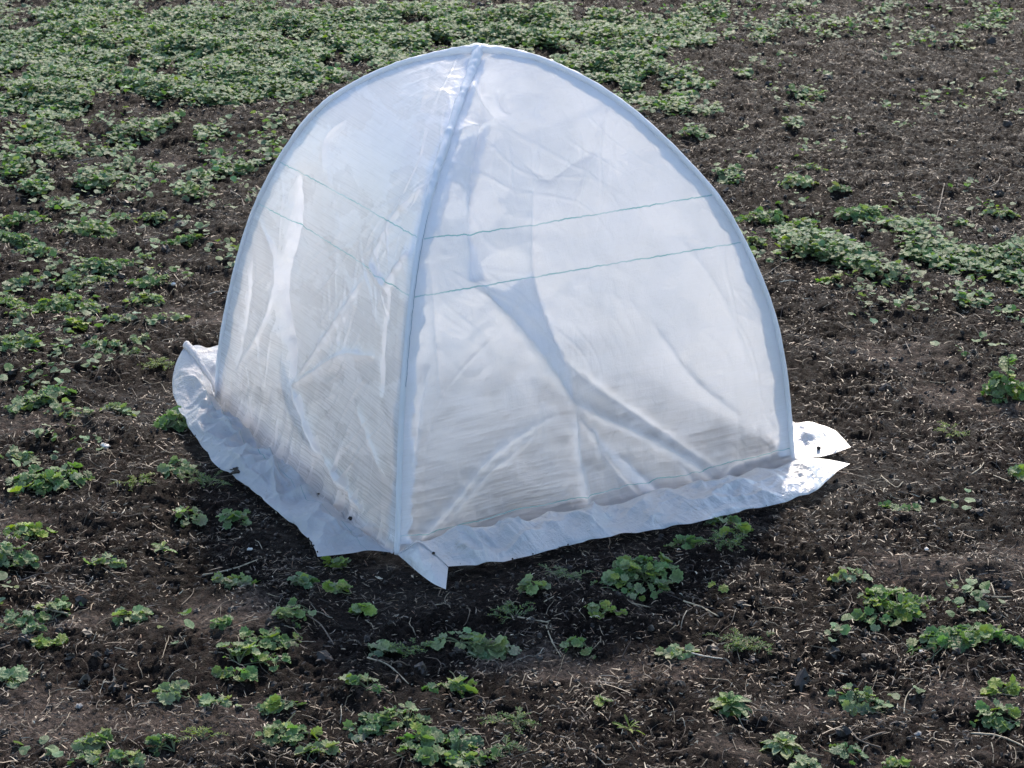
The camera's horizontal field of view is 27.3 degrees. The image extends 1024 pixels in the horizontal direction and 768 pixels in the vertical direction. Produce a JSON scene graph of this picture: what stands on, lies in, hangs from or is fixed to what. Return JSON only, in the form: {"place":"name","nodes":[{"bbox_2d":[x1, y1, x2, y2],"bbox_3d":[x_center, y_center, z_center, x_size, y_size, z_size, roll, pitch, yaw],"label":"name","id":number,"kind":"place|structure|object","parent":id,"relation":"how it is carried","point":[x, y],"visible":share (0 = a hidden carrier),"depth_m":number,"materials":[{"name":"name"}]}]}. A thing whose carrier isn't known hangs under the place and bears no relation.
{"place":"outdoors","nodes":[
{"label":"outdoors","id":0,"kind":"place"},
{"bbox_2d":[0,0,1023,767],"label":"ground","id":1,"kind":"structure","parent":0,"point":[76,514],"depth_m":3.68,"materials":[{"name":"soil"}]},
{"bbox_2d":[0,292,32,308],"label":"leafy weed","id":2,"kind":"object","parent":1,"relation":"on","point":[9,299],"visible":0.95,"depth_m":4.68,"materials":[{"name":"green plant"}]},
{"bbox_2d":[0,609,34,628],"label":"leafy weed","id":3,"kind":"object","parent":1,"relation":"on","point":[27,617],"visible":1,"depth_m":3.31,"materials":[{"name":"green plant"}]},
{"bbox_2d":[0,230,38,248],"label":"leafy weed","id":4,"kind":"object","parent":1,"relation":"on","point":[16,240],"visible":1,"depth_m":5.08,"materials":[{"name":"green plant"}]},
{"bbox_2d":[0,541,39,568],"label":"leafy weed","id":5,"kind":"object","parent":1,"relation":"on","point":[22,558],"visible":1,"depth_m":3.50,"materials":[{"name":"green plant"}]},
{"bbox_2d":[0,664,39,688],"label":"leafy weed","id":6,"kind":"object","parent":1,"relation":"on","point":[20,673],"visible":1,"depth_m":3.12,"materials":[{"name":"green plant"}]},
{"bbox_2d":[0,332,40,351],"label":"leafy weed","id":7,"kind":"object","parent":1,"relation":"on","point":[14,341],"visible":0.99,"depth_m":4.40,"materials":[{"name":"green plant"}]},
{"bbox_2d":[0,445,40,463],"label":"leafy weed","id":8,"kind":"object","parent":1,"relation":"on","point":[19,455],"visible":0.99,"depth_m":3.91,"materials":[{"name":"green plant"}]},
{"bbox_2d":[2,275,40,291],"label":"leafy weed","id":9,"kind":"object","parent":1,"relation":"on","point":[23,280],"visible":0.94,"depth_m":4.82,"materials":[{"name":"green plant"}]},
{"bbox_2d":[0,211,51,229],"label":"leafy weed","id":10,"kind":"object","parent":1,"relation":"on","point":[33,216],"visible":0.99,"depth_m":5.24,"materials":[{"name":"green plant"}]},
{"bbox_2d":[3,521,57,541],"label":"leafy weed","id":11,"kind":"object","parent":1,"relation":"on","point":[34,530],"visible":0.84,"depth_m":3.62,"materials":[{"name":"green plant"}]},
{"bbox_2d":[22,621,47,633],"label":"leafy weed","id":12,"kind":"object","parent":1,"relation":"on","point":[31,626],"visible":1,"depth_m":3.27,"materials":[{"name":"green plant"}]},
{"bbox_2d":[10,242,65,257],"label":"leafy weed","id":13,"kind":"object","parent":1,"relation":"on","point":[39,249],"visible":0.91,"depth_m":5.02,"materials":[{"name":"green plant"}]},
{"bbox_2d":[11,382,76,410],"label":"leafy weed","id":14,"kind":"object","parent":1,"relation":"on","point":[50,392],"visible":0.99,"depth_m":4.13,"materials":[{"name":"green plant"}]},
{"bbox_2d":[30,633,67,648],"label":"leafy weed","id":15,"kind":"object","parent":1,"relation":"on","point":[39,641],"visible":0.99,"depth_m":3.23,"materials":[{"name":"green plant"}]},
{"bbox_2d":[5,462,95,497],"bbox_3d":[-0.834,0.170,3.811,0.158,0.042,0.105,-7,23,-17],"label":"leafy weed","id":16,"kind":"object","parent":1,"relation":"on","point":[48,480],"visible":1,"depth_m":3.80,"materials":[{"name":"green plant"}]},
{"bbox_2d":[20,292,96,313],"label":"leafy weed","id":17,"kind":"object","parent":1,"relation":"on","point":[57,304],"visible":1,"depth_m":4.66,"materials":[{"name":"green plant"}]},
{"bbox_2d":[34,595,82,622],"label":"leafy weed","id":18,"kind":"object","parent":1,"relation":"on","point":[57,603],"visible":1,"depth_m":3.35,"materials":[{"name":"green plant"}]},
{"bbox_2d":[44,406,93,418],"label":"leafy weed","id":19,"kind":"object","parent":1,"relation":"on","point":[71,412],"visible":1,"depth_m":4.07,"materials":[{"name":"green plant"}]},
{"bbox_2d":[56,315,91,331],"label":"leafy weed","id":20,"kind":"object","parent":1,"relation":"on","point":[75,322],"visible":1,"depth_m":4.54,"materials":[{"name":"green plant"}]},
{"bbox_2d":[49,271,117,290],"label":"leafy weed","id":21,"kind":"object","parent":1,"relation":"on","point":[88,280],"visible":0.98,"depth_m":4.82,"materials":[{"name":"green plant"}]},
{"bbox_2d":[66,302,108,313],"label":"leafy weed","id":22,"kind":"object","parent":1,"relation":"on","point":[83,306],"visible":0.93,"depth_m":4.63,"materials":[{"name":"green plant"}]},
{"bbox_2d":[70,732,105,752],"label":"leafy weed","id":23,"kind":"object","parent":1,"relation":"on","point":[90,743],"visible":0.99,"depth_m":2.95,"materials":[{"name":"green plant"}]},
{"bbox_2d":[66,749,110,767],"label":"leafy weed","id":24,"kind":"object","parent":1,"relation":"on","point":[91,758],"visible":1,"depth_m":2.92,"materials":[{"name":"green plant"}]},
{"bbox_2d":[59,216,117,238],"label":"leafy weed","id":25,"kind":"object","parent":1,"relation":"on","point":[86,227],"visible":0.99,"depth_m":5.12,"materials":[{"name":"green plant"}]},
{"bbox_2d":[83,727,113,746],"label":"leafy weed","id":26,"kind":"object","parent":1,"relation":"on","point":[107,735],"visible":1,"depth_m":2.97,"materials":[{"name":"green plant"}]},
{"bbox_2d":[81,335,127,354],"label":"leafy weed","id":27,"kind":"object","parent":1,"relation":"on","point":[113,343],"visible":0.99,"depth_m":4.42,"materials":[{"name":"green plant"}]},
{"bbox_2d":[83,552,126,567],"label":"leafy weed","id":28,"kind":"object","parent":1,"relation":"on","point":[113,562],"visible":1,"depth_m":3.49,"materials":[{"name":"green plant"}]},
{"bbox_2d":[72,257,143,275],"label":"leafy weed","id":29,"kind":"object","parent":1,"relation":"on","point":[92,262],"visible":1,"depth_m":4.90,"materials":[{"name":"green plant"}]},
{"bbox_2d":[100,313,134,322],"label":"leafy weed","id":30,"kind":"object","parent":1,"relation":"on","point":[116,316],"visible":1,"depth_m":4.56,"materials":[{"name":"green plant"}]},
{"bbox_2d":[100,402,136,416],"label":"leafy weed","id":31,"kind":"object","parent":1,"relation":"on","point":[117,405],"visible":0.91,"depth_m":4.10,"materials":[{"name":"green plant"}]},
{"bbox_2d":[109,747,145,767],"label":"leafy weed","id":32,"kind":"object","parent":1,"relation":"on","point":[120,754],"visible":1,"depth_m":2.92,"materials":[{"name":"green plant"}]},
{"bbox_2d":[111,605,153,626],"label":"leafy weed","id":33,"kind":"object","parent":1,"relation":"on","point":[138,614],"visible":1,"depth_m":3.31,"materials":[{"name":"green plant"}]},
{"bbox_2d":[108,472,156,490],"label":"feathery weed","id":34,"kind":"object","parent":1,"relation":"on","point":[141,480],"visible":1,"depth_m":3.78,"materials":[{"name":"green plant"}]},
{"bbox_2d":[122,289,164,307],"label":"leafy weed","id":35,"kind":"object","parent":1,"relation":"on","point":[144,295],"visible":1,"depth_m":4.67,"materials":[{"name":"green plant"}]},
{"bbox_2d":[124,274,171,287],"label":"leafy weed","id":36,"kind":"object","parent":1,"relation":"on","point":[150,280],"visible":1,"depth_m":4.78,"materials":[{"name":"green plant"}]},
{"bbox_2d":[136,210,167,226],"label":"leafy weed","id":37,"kind":"object","parent":1,"relation":"on","point":[155,216],"visible":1,"depth_m":5.29,"materials":[{"name":"green plant"}]},
{"bbox_2d":[144,733,178,756],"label":"leafy weed","id":38,"kind":"object","parent":1,"relation":"on","point":[154,739],"visible":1,"depth_m":2.97,"materials":[{"name":"green plant"}]},
{"bbox_2d":[151,405,188,431],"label":"leafy weed","id":39,"kind":"object","parent":1,"relation":"on","point":[168,419],"visible":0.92,"depth_m":4.05,"materials":[{"name":"green plant"}]},
{"bbox_2d":[152,680,189,704],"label":"leafy weed","id":40,"kind":"object","parent":1,"relation":"on","point":[176,687],"visible":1,"depth_m":3.08,"materials":[{"name":"green plant"}]},
{"bbox_2d":[152,311,190,320],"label":"leafy weed","id":41,"kind":"object","parent":1,"relation":"on","point":[176,316],"visible":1,"depth_m":4.59,"materials":[{"name":"green plant"}]},
{"bbox_2d":[157,455,200,478],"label":"leafy weed","id":42,"kind":"object","parent":1,"relation":"on","point":[164,469],"visible":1,"depth_m":3.83,"materials":[{"name":"green plant"}]},
{"bbox_2d":[160,233,203,246],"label":"leafy weed","id":43,"kind":"object","parent":1,"relation":"on","point":[181,239],"visible":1,"depth_m":5.07,"materials":[{"name":"green plant"}]},
{"bbox_2d":[172,505,207,526],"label":"leafy weed","id":44,"kind":"object","parent":1,"relation":"on","point":[201,519],"visible":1,"depth_m":3.68,"materials":[{"name":"green plant"}]},
{"bbox_2d":[175,726,229,742],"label":"feathery weed","id":45,"kind":"object","parent":1,"relation":"on","point":[197,732],"visible":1,"depth_m":2.99,"materials":[{"name":"green plant"}]},
{"bbox_2d":[176,467,230,487],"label":"feathery weed","id":46,"kind":"object","parent":1,"relation":"on","point":[200,479],"visible":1,"depth_m":3.80,"materials":[{"name":"green plant"}]},
{"bbox_2d":[197,692,241,707],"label":"leafy weed","id":47,"kind":"object","parent":1,"relation":"on","point":[208,699],"visible":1,"depth_m":3.06,"materials":[{"name":"green plant"}]},
{"bbox_2d":[215,508,251,529],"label":"leafy weed","id":48,"kind":"object","parent":1,"relation":"on","point":[232,516],"visible":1,"depth_m":3.66,"materials":[{"name":"green plant"}]},
{"bbox_2d":[211,571,260,589],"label":"leafy weed","id":49,"kind":"object","parent":1,"relation":"on","point":[233,580],"visible":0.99,"depth_m":3.44,"materials":[{"name":"green plant"}]},
{"bbox_2d":[209,597,316,681],"bbox_3d":[-0.387,0.391,3.220,0.166,0.042,0.224,0,22,0],"label":"leafy weed","id":50,"kind":"object","parent":1,"relation":"on","point":[271,640],"visible":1,"depth_m":3.22,"materials":[{"name":"green plant"}]},
{"bbox_2d":[254,693,306,714],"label":"leafy weed","id":51,"kind":"object","parent":1,"relation":"on","point":[275,703],"visible":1,"depth_m":3.06,"materials":[{"name":"green plant"}]},
{"bbox_2d":[255,713,322,746],"bbox_3d":[-0.320,0.496,2.999,0.084,0.027,0.086,19,29,40],"label":"leafy weed","id":52,"kind":"object","parent":1,"relation":"on","point":[291,734],"visible":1,"depth_m":3.00,"materials":[{"name":"green plant"}]},
{"bbox_2d":[287,571,319,588],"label":"leafy weed","id":53,"kind":"object","parent":1,"relation":"on","point":[302,579],"visible":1,"depth_m":3.42,"materials":[{"name":"green plant"}]},
{"bbox_2d":[294,739,339,762],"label":"leafy weed","id":54,"kind":"object","parent":1,"relation":"on","point":[317,746],"visible":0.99,"depth_m":2.96,"materials":[{"name":"green plant"}]},
{"bbox_2d":[320,556,350,568],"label":"leafy weed","id":55,"kind":"object","parent":1,"relation":"on","point":[338,562],"visible":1,"depth_m":3.50,"materials":[{"name":"green plant"}]},
{"bbox_2d":[322,579,352,593],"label":"leafy weed","id":56,"kind":"object","parent":1,"relation":"on","point":[340,585],"visible":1,"depth_m":3.40,"materials":[{"name":"green plant"}]},
{"bbox_2d":[348,602,377,615],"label":"leafy weed","id":57,"kind":"object","parent":1,"relation":"on","point":[369,608],"visible":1,"depth_m":3.35,"materials":[{"name":"green plant"}]},
{"bbox_2d":[338,672,391,693],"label":"leafy weed","id":58,"kind":"object","parent":1,"relation":"on","point":[348,678],"visible":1,"depth_m":3.09,"materials":[{"name":"green plant"}]},
{"bbox_2d":[342,711,389,741],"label":"leafy weed","id":59,"kind":"object","parent":1,"relation":"on","point":[367,729],"visible":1,"depth_m":3.01,"materials":[{"name":"green plant"}]},
{"bbox_2d":[367,639,402,656],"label":"leafy weed","id":60,"kind":"object","parent":1,"relation":"on","point":[383,645],"visible":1,"depth_m":3.21,"materials":[{"name":"green plant"}]},
{"bbox_2d":[365,701,431,735],"bbox_3d":[-0.164,0.478,3.019,0.100,0.036,0.055,-6,23,-15],"label":"leafy weed","id":61,"kind":"object","parent":1,"relation":"on","point":[410,705],"visible":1,"depth_m":3.02,"materials":[{"name":"green plant"}]},
{"bbox_2d":[384,638,432,658],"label":"feathery weed","id":62,"kind":"object","parent":1,"relation":"on","point":[402,647],"visible":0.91,"depth_m":3.22,"materials":[{"name":"green plant"}]},
{"bbox_2d":[396,721,444,747],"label":"leafy weed","id":63,"kind":"object","parent":1,"relation":"on","point":[426,735],"visible":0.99,"depth_m":2.96,"materials":[{"name":"green plant"}]},
{"bbox_2d":[392,740,505,767],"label":"leafy weed","id":64,"kind":"object","parent":1,"relation":"on","point":[425,755],"visible":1,"depth_m":2.92,"materials":[{"name":"green plant"}]},
{"bbox_2d":[422,670,477,697],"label":"leafy weed","id":65,"kind":"object","parent":1,"relation":"on","point":[457,684],"visible":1,"depth_m":3.10,"materials":[{"name":"green plant"}]},
{"bbox_2d":[440,727,483,752],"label":"leafy weed","id":66,"kind":"object","parent":1,"relation":"on","point":[464,741],"visible":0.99,"depth_m":2.96,"materials":[{"name":"green plant"}]},
{"bbox_2d":[430,627,521,660],"bbox_3d":[-0.055,0.398,3.249,0.142,0.036,0.073,0,22,0],"label":"leafy weed","id":67,"kind":"object","parent":1,"relation":"on","point":[479,645],"visible":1,"depth_m":3.24,"materials":[{"name":"green plant"}]},
{"bbox_2d":[481,734,526,755],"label":"feathery weed","id":68,"kind":"object","parent":1,"relation":"on","point":[509,745],"visible":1,"depth_m":2.94,"materials":[{"name":"green plant"}]},
{"bbox_2d":[476,706,540,733],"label":"feathery weed","id":69,"kind":"object","parent":1,"relation":"on","point":[519,721],"visible":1,"depth_m":3.02,"materials":[{"name":"green plant"}]},
{"bbox_2d":[486,601,534,623],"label":"feathery weed","id":70,"kind":"object","parent":1,"relation":"on","point":[507,610],"visible":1,"depth_m":3.33,"materials":[{"name":"green plant"}]},
{"bbox_2d":[172,43,849,588],"bbox_3d":[-0.038,-0.289,3.966,1.143,0.746,1.252,-11,24,-26],"label":"plant tent","id":71,"kind":"object","parent":1,"relation":"on","point":[490,303],"visible":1,"depth_m":3.68,"materials":[{"name":"white plastic"}]},
{"bbox_2d":[0,0,1023,767],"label":"plant litter","id":72,"kind":"object","parent":1,"relation":"on","point":[630,682],"visible":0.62,"depth_m":3.61,"materials":[{"name":"plant"}]},
{"bbox_2d":[0,0,1023,767],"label":"soil crumbs","id":73,"kind":"object","parent":1,"relation":"on","point":[800,678],"visible":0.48,"depth_m":3.46,"materials":[{"name":"brown soil"}]},
{"bbox_2d":[0,0,1023,756],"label":"weed cover","id":74,"kind":"object","parent":1,"relation":"on","point":[218,64],"visible":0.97,"depth_m":6.69,"materials":[{"name":"green plant"}]},
{"bbox_2d":[516,572,550,595],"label":"leafy weed","id":75,"kind":"object","parent":1,"relation":"on","point":[528,586],"visible":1,"depth_m":3.38,"materials":[{"name":"green plant"}]},
{"bbox_2d":[537,563,592,580],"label":"feathery weed","id":76,"kind":"object","parent":1,"relation":"on","point":[559,573],"visible":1,"depth_m":3.46,"materials":[{"name":"green plant"}]},
{"bbox_2d":[559,636,595,658],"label":"leafy weed","id":77,"kind":"object","parent":1,"relation":"on","point":[577,642],"visible":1,"depth_m":3.23,"materials":[{"name":"green plant"}]},
{"bbox_2d":[582,600,627,619],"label":"leafy weed","id":78,"kind":"object","parent":1,"relation":"on","point":[595,609],"visible":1,"depth_m":3.32,"materials":[{"name":"green plant"}]},
{"bbox_2d":[590,552,683,600],"bbox_3d":[0.212,0.309,3.445,0.146,0.047,0.121,-20,29,-40],"label":"leafy weed","id":79,"kind":"object","parent":1,"relation":"on","point":[627,569],"visible":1,"depth_m":3.44,"materials":[{"name":"green plant"}]},
{"bbox_2d":[654,643,699,659],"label":"leafy weed","id":80,"kind":"object","parent":1,"relation":"on","point":[675,649],"visible":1,"depth_m":3.21,"materials":[{"name":"green plant"}]},
{"bbox_2d":[663,534,706,549],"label":"leafy weed","id":81,"kind":"object","parent":1,"relation":"on","point":[690,541],"visible":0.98,"depth_m":3.55,"materials":[{"name":"green plant"}]},
{"bbox_2d":[703,515,740,525],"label":"leafy weed","id":82,"kind":"object","parent":1,"relation":"on","point":[732,519],"visible":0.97,"depth_m":3.64,"materials":[{"name":"green plant"}]},
{"bbox_2d":[698,528,749,550],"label":"feathery weed","id":83,"kind":"object","parent":1,"relation":"on","point":[734,541],"visible":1,"depth_m":3.52,"materials":[{"name":"green plant"}]},
{"bbox_2d":[708,691,751,717],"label":"rosette weed","id":84,"kind":"object","parent":1,"relation":"on","point":[733,703],"visible":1,"depth_m":3.04,"materials":[{"name":"green plant"}]},
{"bbox_2d":[719,521,753,536],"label":"leafy weed","id":85,"kind":"object","parent":1,"relation":"on","point":[744,527],"visible":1,"depth_m":3.57,"materials":[{"name":"green plant"}]},
{"bbox_2d":[704,627,773,654],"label":"feathery weed","id":86,"kind":"object","parent":1,"relation":"on","point":[739,641],"visible":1,"depth_m":3.24,"materials":[{"name":"green plant"}]},
{"bbox_2d":[734,206,788,225],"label":"leafy weed","id":87,"kind":"object","parent":1,"relation":"on","point":[762,215],"visible":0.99,"depth_m":5.28,"materials":[{"name":"green plant"}]},
{"bbox_2d":[759,731,805,758],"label":"rosette weed","id":88,"kind":"object","parent":1,"relation":"on","point":[784,738],"visible":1,"depth_m":2.96,"materials":[{"name":"green plant"}]},
{"bbox_2d":[777,171,818,188],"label":"leafy weed","id":89,"kind":"object","parent":1,"relation":"on","point":[796,179],"visible":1,"depth_m":5.50,"materials":[{"name":"green plant"}]},
{"bbox_2d":[788,753,821,767],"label":"leafy weed","id":90,"kind":"object","parent":1,"relation":"on","point":[804,761],"visible":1,"depth_m":2.92,"materials":[{"name":"green plant"}]},
{"bbox_2d":[824,742,868,764],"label":"leafy weed","id":91,"kind":"object","parent":1,"relation":"on","point":[839,749],"visible":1,"depth_m":2.95,"materials":[{"name":"green plant"}]},
{"bbox_2d":[827,565,872,582],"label":"leafy weed","id":92,"kind":"object","parent":1,"relation":"on","point":[834,577],"visible":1,"depth_m":3.40,"materials":[{"name":"green plant"}]},
{"bbox_2d":[830,203,881,224],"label":"leafy weed","id":93,"kind":"object","parent":1,"relation":"on","point":[866,211],"visible":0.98,"depth_m":5.25,"materials":[{"name":"green plant"}]},
{"bbox_2d":[827,682,885,716],"bbox_3d":[0.507,0.464,3.106,0.084,0.034,0.066,0,22,0],"label":"leafy weed","id":94,"kind":"object","parent":1,"relation":"on","point":[855,706],"visible":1,"depth_m":3.10,"materials":[{"name":"green plant"}]},
{"bbox_2d":[872,214,906,225],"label":"leafy weed","id":95,"kind":"object","parent":1,"relation":"on","point":[887,220],"visible":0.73,"depth_m":5.22,"materials":[{"name":"green plant"}]},
{"bbox_2d":[851,584,935,631],"bbox_3d":[0.600,0.351,3.334,0.112,0.036,0.139,18,28,38],"label":"leafy weed","id":96,"kind":"object","parent":1,"relation":"on","point":[906,606],"visible":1,"depth_m":3.32,"materials":[{"name":"green plant"}]},
{"bbox_2d":[881,756,913,767],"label":"leafy weed","id":97,"kind":"object","parent":1,"relation":"on","point":[892,761],"visible":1,"depth_m":2.91,"materials":[{"name":"green plant"}]},
{"bbox_2d":[878,500,920,511],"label":"leafy weed","id":98,"kind":"object","parent":1,"relation":"on","point":[916,506],"visible":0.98,"depth_m":3.69,"materials":[{"name":"green plant"}]},
{"bbox_2d":[906,621,1023,662],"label":"leafy weed","id":99,"kind":"object","parent":1,"relation":"on","point":[933,635],"visible":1,"depth_m":3.24,"materials":[{"name":"green plant"}]},
{"bbox_2d":[970,698,1020,733],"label":"leafy weed","id":100,"kind":"object","parent":1,"relation":"on","point":[1001,724],"visible":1,"depth_m":3.05,"materials":[{"name":"green plant"}]},
{"bbox_2d":[978,203,1020,217],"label":"leafy weed","id":101,"kind":"object","parent":1,"relation":"on","point":[999,213],"visible":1,"depth_m":5.32,"materials":[{"name":"green plant"}]},
{"bbox_2d":[980,354,1023,403],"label":"upright weed","id":102,"kind":"object","parent":1,"relation":"on","point":[994,385],"visible":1,"depth_m":4.21,"materials":[{"name":"green plant"}]},
{"bbox_2d":[980,674,1023,695],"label":"leafy weed","id":103,"kind":"object","parent":1,"relation":"on","point":[1013,687],"visible":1,"depth_m":3.11,"materials":[{"name":"green plant"}]},
{"bbox_2d":[1007,463,1023,480],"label":"leafy weed","id":104,"kind":"object","parent":1,"relation":"on","point":[1017,471],"visible":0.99,"depth_m":3.83,"materials":[{"name":"green plant"}]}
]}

